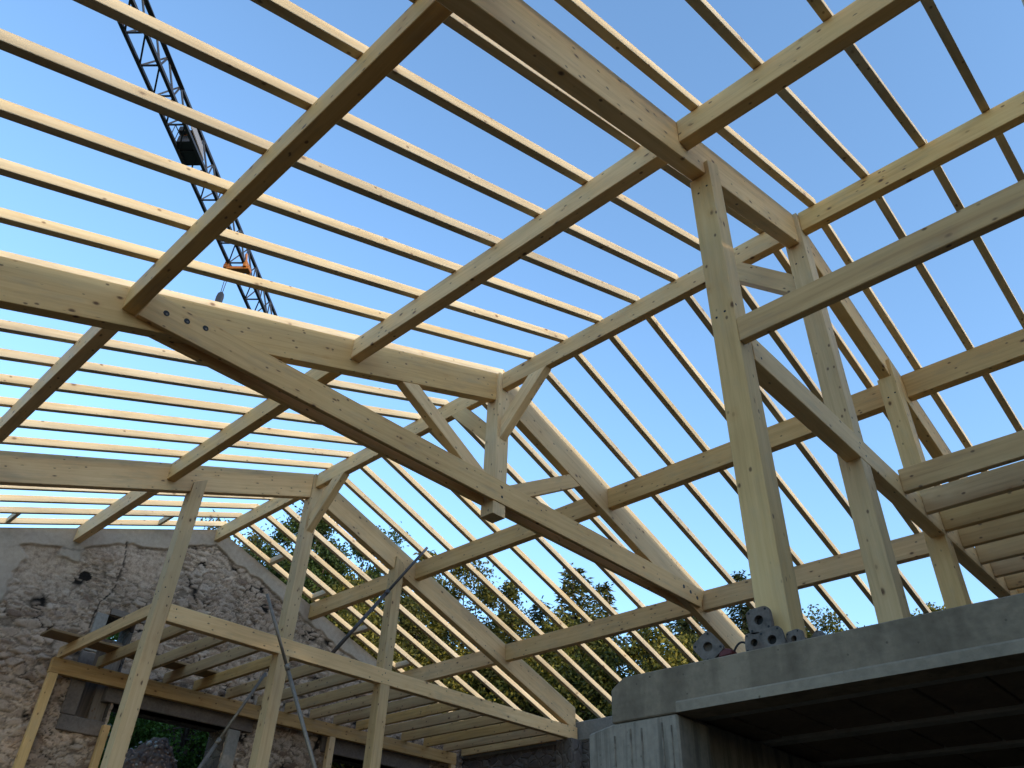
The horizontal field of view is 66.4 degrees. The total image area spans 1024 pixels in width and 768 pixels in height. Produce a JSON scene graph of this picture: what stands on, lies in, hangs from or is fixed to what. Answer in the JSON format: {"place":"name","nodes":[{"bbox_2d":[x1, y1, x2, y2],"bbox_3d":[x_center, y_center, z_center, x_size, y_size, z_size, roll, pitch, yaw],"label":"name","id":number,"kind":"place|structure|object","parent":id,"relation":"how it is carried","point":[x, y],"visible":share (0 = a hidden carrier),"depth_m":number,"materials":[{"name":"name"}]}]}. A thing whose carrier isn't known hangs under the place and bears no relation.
{"place":"outdoors","nodes":[
{"label":"outdoors","id":0,"kind":"place"},
{"bbox_2d":[0,0,1023,675],"label":"sky","id":1,"kind":"structure","parent":0,"point":[907,52],"materials":[{"name":"blue"}]},
{"bbox_2d":[611,593,1023,767],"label":"concrete floor","id":2,"kind":"structure","parent":0,"point":[944,688],"depth_m":3.90,"materials":[{"name":"grey concrete"}]},
{"bbox_2d":[436,0,1018,637],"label":"roof truss","id":3,"kind":"object","parent":2,"relation":"on","point":[524,32],"visible":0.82,"depth_m":5.59,"materials":[{"name":"brown wood"}]},
{"bbox_2d":[122,0,452,314],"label":"purlin","id":4,"kind":"object","parent":3,"relation":"attached to","point":[406,33],"visible":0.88,"depth_m":5.04,"materials":[{"name":"brown wood"}]},
{"bbox_2d":[503,232,784,391],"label":"ridge beam","id":5,"kind":"structure","parent":3,"relation":"on","point":[750,251],"depth_m":8.72,"materials":[{"name":"brown wood"}]},
{"bbox_2d":[0,207,533,359],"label":"common rafter","id":6,"kind":"object","parent":5,"relation":"on","point":[47,227],"visible":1,"depth_m":6.74,"materials":[{"name":"brown wood"}]},
{"bbox_2d":[0,158,565,341],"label":"common rafter","id":7,"kind":"object","parent":5,"relation":"on","point":[35,177],"visible":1,"depth_m":6.30,"materials":[{"name":"brown wood"}]},
{"bbox_2d":[0,98,600,322],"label":"common rafter","id":8,"kind":"object","parent":5,"relation":"on","point":[28,117],"visible":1,"depth_m":5.67,"materials":[{"name":"brown wood"}]},
{"bbox_2d":[0,28,637,303],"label":"common rafter","id":9,"kind":"object","parent":5,"relation":"on","point":[32,52],"visible":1,"depth_m":5.22,"materials":[{"name":"brown wood"}]},
{"bbox_2d":[73,0,677,281],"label":"common rafter","id":10,"kind":"object","parent":5,"relation":"on","point":[149,25],"visible":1,"depth_m":5.09,"materials":[{"name":"brown wood"}]},
{"bbox_2d":[250,0,700,251],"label":"common rafter","id":11,"kind":"object","parent":5,"relation":"on","point":[308,22],"visible":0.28,"depth_m":5.38,"materials":[{"name":"brown wood"}]},
{"bbox_2d":[409,0,763,233],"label":"common rafter","id":12,"kind":"object","parent":5,"relation":"on","point":[464,29],"visible":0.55,"depth_m":5.34,"materials":[{"name":"brown wood"}]},
{"bbox_2d":[534,353,754,608],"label":"common rafter","id":13,"kind":"object","parent":5,"relation":"on","point":[581,412],"visible":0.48,"depth_m":10.44,"materials":[{"name":"brown wood"}]},
{"bbox_2d":[566,335,816,634],"bbox_3d":[2.980,2.036,10.723,0.068,0.085,7.455,-28,-65,35],"label":"common rafter","id":14,"kind":"object","parent":5,"relation":"on","point":[616,400],"visible":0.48,"depth_m":10.09,"materials":[{"name":"brown wood"}]},
{"bbox_2d":[601,317,856,629],"bbox_3d":[3.374,1.838,10.425,0.068,0.085,7.474,-28,-65,35],"label":"common rafter","id":15,"kind":"object","parent":5,"relation":"on","point":[649,381],"visible":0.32,"depth_m":9.74,"materials":[{"name":"brown wood"}]},
{"bbox_2d":[638,296,873,605],"bbox_3d":[3.752,1.628,10.121,0.068,0.085,7.452,-28,-65,35],"label":"common rafter","id":16,"kind":"object","parent":5,"relation":"on","point":[681,357],"visible":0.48,"depth_m":9.44,"materials":[{"name":"brown wood"}]},
{"bbox_2d":[677,275,930,613],"bbox_3d":[4.127,1.426,9.826,0.068,0.085,7.446,-28,-65,35],"label":"common rafter","id":17,"kind":"object","parent":5,"relation":"on","point":[705,319],"visible":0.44,"depth_m":9.55,"materials":[{"name":"brown wood"}]},
{"bbox_2d":[740,285,972,603],"bbox_3d":[4.537,1.243,9.534,0.068,0.085,7.508,-28,-65,35],"label":"common rafter","id":18,"kind":"object","parent":5,"relation":"on","point":[780,342],"depth_m":8.77,"materials":[{"name":"brown wood"}]},
{"bbox_2d":[607,385,885,509],"bbox_3d":[2.760,0.842,9.614,3.880,0.286,0.116,-28,-46,35],"label":"purlin","id":19,"kind":"object","parent":3,"relation":"attached to","point":[868,402],"visible":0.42,"depth_m":9.79,"materials":[{"name":"brown wood"}]},
{"bbox_2d":[676,0,920,150],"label":"purlin","id":20,"kind":"object","parent":3,"relation":"attached to","point":[855,21],"visible":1,"depth_m":5.38,"materials":[{"name":"brown wood"}]},
{"bbox_2d":[736,179,1023,343],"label":"purlin","id":21,"kind":"object","parent":3,"relation":"attached to","point":[994,211],"visible":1,"depth_m":4.50,"materials":[{"name":"brown wood"}]},
{"bbox_2d":[798,91,1023,235],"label":"ridge beam","id":22,"kind":"structure","parent":3,"relation":"attached to","point":[988,125],"depth_m":6.96,"materials":[{"name":"brown wood"}]},
{"bbox_2d":[554,0,815,206],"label":"common rafter","id":23,"kind":"object","parent":22,"relation":"on","point":[592,21],"visible":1,"depth_m":5.54,"materials":[{"name":"brown wood"}]},
{"bbox_2d":[685,0,868,178],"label":"common rafter","id":24,"kind":"object","parent":22,"relation":"on","point":[717,23],"visible":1,"depth_m":5.92,"materials":[{"name":"brown wood"}]},
{"bbox_2d":[806,0,926,147],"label":"common rafter","id":25,"kind":"object","parent":22,"relation":"on","point":[821,9],"visible":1,"depth_m":6.04,"materials":[{"name":"brown wood"}]},
{"bbox_2d":[822,224,988,472],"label":"common rafter","id":26,"kind":"object","parent":22,"relation":"on","point":[869,293],"visible":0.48,"depth_m":8.22,"materials":[{"name":"brown wood"}]},
{"bbox_2d":[868,172,1023,431],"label":"common rafter","id":27,"kind":"object","parent":22,"relation":"on","point":[900,233],"visible":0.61,"depth_m":7.92,"materials":[{"name":"brown wood"}]},
{"bbox_2d":[920,0,989,112],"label":"common rafter","id":28,"kind":"object","parent":22,"relation":"on","point":[941,28],"visible":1,"depth_m":5.89,"materials":[{"name":"brown wood"}]},
{"bbox_2d":[925,139,1023,328],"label":"common rafter","id":29,"kind":"object","parent":22,"relation":"on","point":[957,204],"visible":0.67,"depth_m":7.48,"materials":[{"name":"brown wood"}]},
{"bbox_2d":[897,430,1023,493],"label":"floor joist","id":30,"kind":"object","parent":3,"relation":"attached to","point":[986,456],"visible":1,"depth_m":6.29,"materials":[{"name":"brown wood"}]},
{"bbox_2d":[901,329,1023,401],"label":"purlin","id":31,"kind":"object","parent":3,"relation":"attached to","point":[1005,351],"visible":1,"depth_m":8.05,"materials":[{"name":"brown wood"}]},
{"bbox_2d":[920,460,1023,514],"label":"floor joist","id":32,"kind":"object","parent":3,"relation":"attached to","point":[979,486],"visible":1,"depth_m":6.62,"materials":[{"name":"brown wood"}]},
{"bbox_2d":[939,488,1023,531],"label":"floor joist","id":33,"kind":"object","parent":3,"relation":"attached to","point":[986,510],"visible":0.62,"depth_m":6.91,"materials":[{"name":"brown wood"}]},
{"bbox_2d":[958,512,1023,548],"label":"floor joist","id":34,"kind":"object","parent":3,"relation":"attached to","point":[993,531],"visible":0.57,"depth_m":7.21,"materials":[{"name":"brown wood"}]},
{"bbox_2d":[975,534,1023,564],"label":"floor joist","id":35,"kind":"object","parent":3,"relation":"attached to","point":[1001,550],"visible":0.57,"depth_m":7.53,"materials":[{"name":"brown wood"}]},
{"bbox_3d":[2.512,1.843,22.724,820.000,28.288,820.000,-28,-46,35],"label":"ground","id":36,"kind":"structure","parent":0,"visible":0},
{"bbox_2d":[122,737,177,767],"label":"rubble heap","id":37,"kind":"object","parent":36,"relation":"on","point":[155,752],"visible":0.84,"depth_m":13.17,"materials":[{"name":"grey stone"}]},
{"bbox_2d":[115,715,208,767],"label":"shrub","id":38,"kind":"object","parent":36,"relation":"on","point":[200,740],"visible":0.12,"depth_m":15.96,"materials":[{"name":"green plant"}]},
{"bbox_2d":[117,0,277,315],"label":"tower crane","id":39,"kind":"object","parent":36,"relation":"on","point":[190,146],"visible":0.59,"depth_m":55.06,"materials":[{"name":"paint"}]},
{"bbox_2d":[0,527,462,767],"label":"gable wall","id":40,"kind":"structure","parent":36,"relation":"on","point":[58,578],"depth_m":12.31,"materials":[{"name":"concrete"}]},
{"bbox_2d":[12,657,456,767],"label":"frame","id":41,"kind":"object","parent":36,"relation":"on","point":[331,732],"depth_m":12.41,"materials":[{"name":"brown wood"}]},
{"bbox_2d":[57,604,150,657],"bbox_3d":[-5.502,3.350,10.504,2.844,0.163,0.062,-28,-46,35],"label":"floor joist","id":42,"kind":"object","parent":41,"relation":"on","point":[113,628],"visible":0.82,"depth_m":10.38,"materials":[{"name":"brown wood"}]},
{"bbox_2d":[40,628,219,677],"bbox_3d":[-5.481,4.083,11.679,0.400,0.034,2.890,-28,-46,35],"label":"scaffold board","id":43,"kind":"object","parent":42,"relation":"on","point":[69,637],"visible":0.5,"depth_m":11.24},
{"bbox_2d":[151,636,226,670],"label":"floor joist","id":44,"kind":"object","parent":41,"relation":"on","point":[192,648],"visible":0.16,"depth_m":10.96,"materials":[{"name":"brown wood"}]},
{"bbox_2d":[162,646,260,683],"bbox_3d":[-4.380,4.065,11.421,2.890,0.161,0.062,-28,-46,35],"label":"floor joist","id":45,"kind":"object","parent":41,"relation":"on","point":[225,657],"visible":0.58,"depth_m":11.42,"materials":[{"name":"brown wood"}]},
{"bbox_2d":[192,655,292,690],"bbox_3d":[-4.031,4.293,11.714,2.890,0.161,0.062,-28,-46,35],"label":"floor joist","id":46,"kind":"object","parent":41,"relation":"on","point":[255,666],"visible":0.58,"depth_m":11.81,"materials":[{"name":"brown wood"}]},
{"bbox_2d":[256,674,357,705],"bbox_3d":[-3.231,4.816,12.389,2.890,0.164,0.062,-28,-46,35],"label":"floor joist","id":47,"kind":"object","parent":41,"relation":"on","point":[320,684],"visible":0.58,"depth_m":12.23,"materials":[{"name":"brown wood"}]},
{"bbox_2d":[284,682,373,712],"bbox_3d":[-2.855,5.062,12.706,2.890,0.165,0.062,-28,-46,35],"label":"floor joist","id":48,"kind":"object","parent":41,"relation":"on","point":[338,694],"visible":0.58,"depth_m":12.73,"materials":[{"name":"brown wood"}]},
{"bbox_2d":[309,689,413,718],"bbox_3d":[-2.499,5.296,13.004,2.890,0.162,0.062,-28,-46,35],"label":"floor joist","id":49,"kind":"object","parent":41,"relation":"on","point":[344,706],"visible":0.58,"depth_m":13.15,"materials":[{"name":"brown wood"}]},
{"bbox_2d":[333,696,437,724],"bbox_3d":[-2.150,5.524,13.298,2.890,0.162,0.062,-28,-46,35],"label":"floor joist","id":50,"kind":"object","parent":41,"relation":"on","point":[392,707],"visible":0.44,"depth_m":13.19,"materials":[{"name":"brown wood"}]},
{"bbox_2d":[356,703,458,729],"bbox_3d":[-1.801,5.754,13.591,2.890,0.160,0.062,-28,-46,35],"label":"floor joist","id":51,"kind":"object","parent":41,"relation":"on","point":[418,712],"visible":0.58,"depth_m":13.48,"materials":[{"name":"brown wood"}]},
{"bbox_2d":[384,710,482,735],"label":"floor joist","id":52,"kind":"object","parent":41,"relation":"on","point":[439,719],"visible":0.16,"depth_m":13.89,"materials":[{"name":"brown wood"}]},
{"bbox_2d":[401,716,505,740],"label":"floor joist","id":53,"kind":"object","parent":41,"relation":"on","point":[463,725],"visible":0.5,"depth_m":14.24,"materials":[{"name":"brown wood"}]},
{"bbox_2d":[423,722,527,746],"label":"floor joist","id":54,"kind":"object","parent":41,"relation":"on","point":[496,729],"visible":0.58,"depth_m":14.57,"materials":[{"name":"brown wood"}]},
{"bbox_2d":[443,729,547,751],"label":"floor joist","id":55,"kind":"object","parent":41,"relation":"on","point":[495,739],"visible":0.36,"depth_m":14.86,"materials":[{"name":"brown wood"}]},
{"bbox_2d":[0,450,577,767],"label":"roof truss","id":56,"kind":"object","parent":36,"relation":"on","point":[81,472],"visible":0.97,"depth_m":11.03,"materials":[{"name":"brown wood"}]},
{"bbox_2d":[73,491,158,542],"bbox_3d":[-5.748,1.814,11.422,3.104,0.286,0.116,-28,-46,35],"label":"purlin","id":57,"kind":"object","parent":56,"relation":"attached to","point":[116,510],"visible":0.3,"depth_m":11.41,"materials":[{"name":"brown wood"}]},
{"bbox_2d":[167,369,341,481],"bbox_3d":[-3.122,0.430,9.377,3.866,0.286,0.116,-28,-46,35],"label":"purlin","id":58,"kind":"object","parent":56,"relation":"attached to","point":[249,422],"visible":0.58,"depth_m":9.50,"materials":[{"name":"brown wood"}]},
{"bbox_2d":[214,498,300,541],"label":"ridge beam","id":59,"kind":"structure","parent":56,"relation":"attached to","point":[252,517],"depth_m":13.17,"materials":[{"name":"brown wood"}]},
{"bbox_2d":[0,517,224,526],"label":"common rafter","id":60,"kind":"object","parent":59,"relation":"on","point":[49,521],"visible":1,"depth_m":12.22,"materials":[{"name":"brown wood"}]},
{"bbox_2d":[0,506,240,517],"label":"common rafter","id":61,"kind":"object","parent":59,"relation":"on","point":[57,511],"visible":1,"depth_m":11.80,"materials":[{"name":"brown wood"}]},
{"bbox_2d":[0,494,256,508],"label":"common rafter","id":62,"kind":"object","parent":59,"relation":"on","point":[70,500],"visible":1,"depth_m":11.42,"materials":[{"name":"brown wood"}]},
{"bbox_2d":[0,485,271,499],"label":"common rafter","id":63,"kind":"object","parent":59,"relation":"on","point":[9,487],"visible":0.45,"depth_m":10.97,"materials":[{"name":"brown wood"}]},
{"bbox_2d":[225,521,461,720],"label":"common rafter","id":64,"kind":"object","parent":59,"relation":"on","point":[247,543],"visible":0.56,"depth_m":14.60,"materials":[{"name":"brown wood"}]},
{"bbox_2d":[240,513,481,717],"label":"common rafter","id":65,"kind":"object","parent":59,"relation":"on","point":[270,541],"visible":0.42,"depth_m":14.35,"materials":[{"name":"brown wood"}]},
{"bbox_2d":[257,504,483,698],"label":"common rafter","id":66,"kind":"object","parent":59,"relation":"on","point":[292,537],"visible":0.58,"depth_m":14.24,"materials":[{"name":"brown wood"}]},
{"bbox_2d":[282,506,521,710],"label":"common rafter","id":67,"kind":"object","parent":59,"relation":"on","point":[336,552],"visible":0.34,"depth_m":14.17,"materials":[{"name":"brown wood"}]},
{"bbox_2d":[301,499,558,721],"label":"common rafter","id":68,"kind":"object","parent":59,"relation":"on","point":[375,562],"visible":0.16,"depth_m":13.90,"materials":[{"name":"brown wood"}]},
{"bbox_2d":[308,574,406,619],"bbox_3d":[-2.777,3.759,13.923,3.104,0.286,0.116,-28,-46,35],"label":"purlin","id":69,"kind":"object","parent":56,"relation":"attached to","point":[365,591],"visible":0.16,"depth_m":13.95,"materials":[{"name":"brown wood"}]},
{"bbox_2d":[316,397,486,488],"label":"ridge beam","id":70,"kind":"structure","parent":56,"relation":"on","point":[366,456],"depth_m":11.31,"materials":[{"name":"brown wood"}]},
{"bbox_2d":[0,374,320,424],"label":"common rafter","id":71,"kind":"object","parent":70,"relation":"on","point":[29,382],"visible":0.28,"depth_m":8.58,"materials":[{"name":"brown wood"}]},
{"bbox_2d":[1,436,331,468],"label":"common rafter","id":72,"kind":"object","parent":70,"relation":"on","point":[57,444],"visible":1,"depth_m":9.97,"materials":[{"name":"brown wood"}]},
{"bbox_2d":[0,417,351,457],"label":"common rafter","id":73,"kind":"object","parent":70,"relation":"on","point":[87,429],"visible":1,"depth_m":9.67,"materials":[{"name":"brown wood"}]},
{"bbox_2d":[0,396,361,445],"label":"common rafter","id":74,"kind":"object","parent":70,"relation":"on","point":[9,402],"visible":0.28,"depth_m":9.21,"materials":[{"name":"brown wood"}]},
{"bbox_2d":[0,348,420,420],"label":"common rafter","id":75,"kind":"object","parent":70,"relation":"on","point":[51,361],"visible":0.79,"depth_m":8.17,"materials":[{"name":"brown wood"}]},
{"bbox_2d":[0,319,446,406],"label":"common rafter","id":76,"kind":"object","parent":70,"relation":"on","point":[12,327],"visible":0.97,"depth_m":7.58,"materials":[{"name":"brown wood"}]},
{"bbox_2d":[331,464,604,717],"bbox_3d":[-0.465,3.867,13.417,0.068,0.085,7.487,-28,-65,35],"label":"common rafter","id":77,"kind":"object","parent":70,"relation":"on","point":[419,549],"visible":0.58,"depth_m":13.25,"materials":[{"name":"brown wood"}]},
{"bbox_2d":[352,452,611,704],"bbox_3d":[-0.089,3.659,13.117,0.068,0.085,7.467,-28,-65,35],"label":"common rafter","id":78,"kind":"object","parent":70,"relation":"on","point":[447,546],"visible":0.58,"depth_m":12.87,"materials":[{"name":"brown wood"}]},
{"bbox_2d":[382,456,621,683],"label":"common rafter","id":79,"kind":"object","parent":70,"relation":"on","point":[470,537],"visible":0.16,"depth_m":12.52,"materials":[{"name":"brown wood"}]},
{"bbox_2d":[452,491,644,673],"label":"common rafter","id":80,"kind":"object","parent":70,"relation":"on","point":[551,584],"visible":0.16,"depth_m":12.45,"materials":[{"name":"brown wood"}]},
{"bbox_2d":[429,431,670,668],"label":"common rafter","id":81,"kind":"object","parent":70,"relation":"on","point":[589,588],"visible":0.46,"depth_m":12.29,"materials":[{"name":"brown wood"}]},
{"bbox_2d":[447,400,698,662],"bbox_3d":[1.453,2.856,11.924,0.068,0.085,7.485,-28,-65,35],"label":"common rafter","id":82,"kind":"object","parent":70,"relation":"on","point":[621,586],"visible":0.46,"depth_m":12.03,"materials":[{"name":"brown wood"}]},
{"bbox_2d":[482,403,704,635],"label":"common rafter","id":83,"kind":"object","parent":70,"relation":"on","point":[524,444],"depth_m":11.03,"materials":[{"name":"brown wood"}]},
{"bbox_2d":[400,651,495,681],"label":"purlin","id":84,"kind":"object","parent":56,"relation":"attached to","point":[475,661],"visible":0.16,"depth_m":14.52,"materials":[{"name":"brown wood"}]},
{"bbox_2d":[505,601,692,661],"bbox_3d":[1.332,4.000,12.682,3.866,0.286,0.116,-28,-46,35],"label":"purlin","id":85,"kind":"object","parent":56,"relation":"attached to","point":[634,620],"visible":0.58,"depth_m":12.58,"materials":[{"name":"brown wood"}]},
{"bbox_2d":[244,502,354,616],"bbox_3d":[-5.868,6.521,20.078,3.763,8.125,3.712,-4,-37,9],"label":"broadleaf tree","id":86,"kind":"object","parent":36,"relation":"on","point":[318,548],"visible":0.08,"depth_m":20.79,"materials":[{"name":"green plant"}]},
{"bbox_2d":[286,570,429,767],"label":"broadleaf tree","id":87,"kind":"object","parent":36,"relation":"on","point":[348,617],"visible":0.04,"depth_m":17.50,"materials":[{"name":"green plant"}]},
{"bbox_2d":[332,593,442,767],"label":"broadleaf tree","id":88,"kind":"object","parent":36,"relation":"on","point":[409,604],"visible":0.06,"depth_m":19.02,"materials":[{"name":"green plant"}]},
{"bbox_2d":[408,625,491,721],"bbox_3d":[-1.969,8.804,19.643,4.071,5.969,4.450,-28,-46,35],"label":"broadleaf tree","id":89,"kind":"object","parent":36,"relation":"on","point":[450,683],"visible":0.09,"depth_m":19.53,"materials":[{"name":"green plant"}]},
{"bbox_2d":[405,558,531,695],"bbox_3d":[-1.318,8.251,21.103,4.677,7.695,4.749,7,-36,-6],"label":"broadleaf tree","id":90,"kind":"object","parent":36,"relation":"on","point":[484,594],"visible":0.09,"depth_m":22.03,"materials":[{"name":"green plant"}]},
{"bbox_2d":[474,584,545,728],"bbox_3d":[-0.070,8.215,19.029,3.505,6.795,3.170,13,-37,-14],"label":"conifer tree","id":91,"kind":"object","parent":36,"relation":"on","point":[511,596],"visible":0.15,"depth_m":20.25,"materials":[{"name":"green plant"}]},
{"bbox_2d":[480,608,595,722],"bbox_3d":[0.988,8.299,18.261,3.841,5.763,3.711,-28,-46,35],"label":"broadleaf tree","id":92,"kind":"object","parent":36,"relation":"on","point":[563,670],"visible":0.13,"depth_m":18.30,"materials":[{"name":"green plant"}]},
{"bbox_2d":[462,716,614,767],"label":"stone wall","id":93,"kind":"structure","parent":36,"relation":"on","point":[543,755],"depth_m":14.76,"materials":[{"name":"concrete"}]},
{"bbox_2d":[0,256,745,652],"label":"roof truss","id":94,"kind":"object","parent":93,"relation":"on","point":[254,354],"visible":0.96,"depth_m":8.39,"materials":[{"name":"brown wood"}]},
{"bbox_2d":[0,326,117,443],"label":"purlin","id":95,"kind":"object","parent":94,"relation":"attached to","point":[79,353],"visible":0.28,"depth_m":7.27,"materials":[{"name":"brown wood"}]},
{"bbox_2d":[0,250,502,373],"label":"common rafter","id":96,"kind":"object","parent":94,"relation":"on","point":[241,310],"visible":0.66,"depth_m":7.38,"materials":[{"name":"brown wood"}]},
{"bbox_2d":[415,498,598,580],"bbox_3d":[-0.150,2.375,11.879,3.866,0.286,0.116,-28,-46,35],"label":"purlin","id":97,"kind":"object","parent":94,"relation":"attached to","point":[580,510],"visible":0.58,"depth_m":11.98,"materials":[{"name":"brown wood"}]},
{"bbox_2d":[351,145,666,362],"bbox_3d":[-0.212,-1.103,7.113,3.880,0.286,0.116,-28,-46,35],"label":"purlin","id":98,"kind":"object","parent":94,"relation":"attached to","point":[626,173],"visible":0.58,"depth_m":6.84,"materials":[{"name":"brown wood"}]},
{"bbox_2d":[503,370,744,639],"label":"common rafter","id":99,"kind":"object","parent":94,"relation":"on","point":[607,486],"visible":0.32,"depth_m":10.99,"materials":[{"name":"brown wood"}]},
{"bbox_2d":[702,530,957,611],"bbox_3d":[4.242,2.466,10.418,3.880,0.286,0.116,-28,-46,35],"label":"purlin","id":100,"kind":"object","parent":94,"relation":"attached to","point":[909,548],"visible":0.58,"depth_m":10.41,"materials":[{"name":"brown wood"}]},
{"bbox_2d":[526,563,610,716],"bbox_3d":[1.365,7.714,19.001,4.389,7.252,4.467,-28,-46,35],"label":"conifer tree","id":101,"kind":"object","parent":36,"relation":"on","point":[570,589],"visible":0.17,"depth_m":20.44,"materials":[{"name":"green plant"}]},
{"bbox_2d":[572,636,626,719],"bbox_3d":[2.136,7.902,16.868,3.096,4.915,3.038,-4,-37,9],"label":"conifer tree","id":102,"kind":"object","parent":36,"relation":"on","point":[591,688],"visible":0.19,"depth_m":17.45,"materials":[{"name":"green plant"}]},
{"bbox_2d":[574,623,741,719],"bbox_3d":[3.098,7.579,16.899,4.226,4.894,4.150,-28,-46,35],"label":"broadleaf tree","id":103,"kind":"object","parent":36,"relation":"on","point":[671,657],"visible":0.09,"depth_m":16.95,"materials":[{"name":"green plant"}]},
{"bbox_2d":[589,714,826,767],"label":"concrete wall","id":104,"kind":"structure","parent":36,"relation":"on","point":[674,741],"depth_m":4.12,"materials":[{"name":"grey concrete"}]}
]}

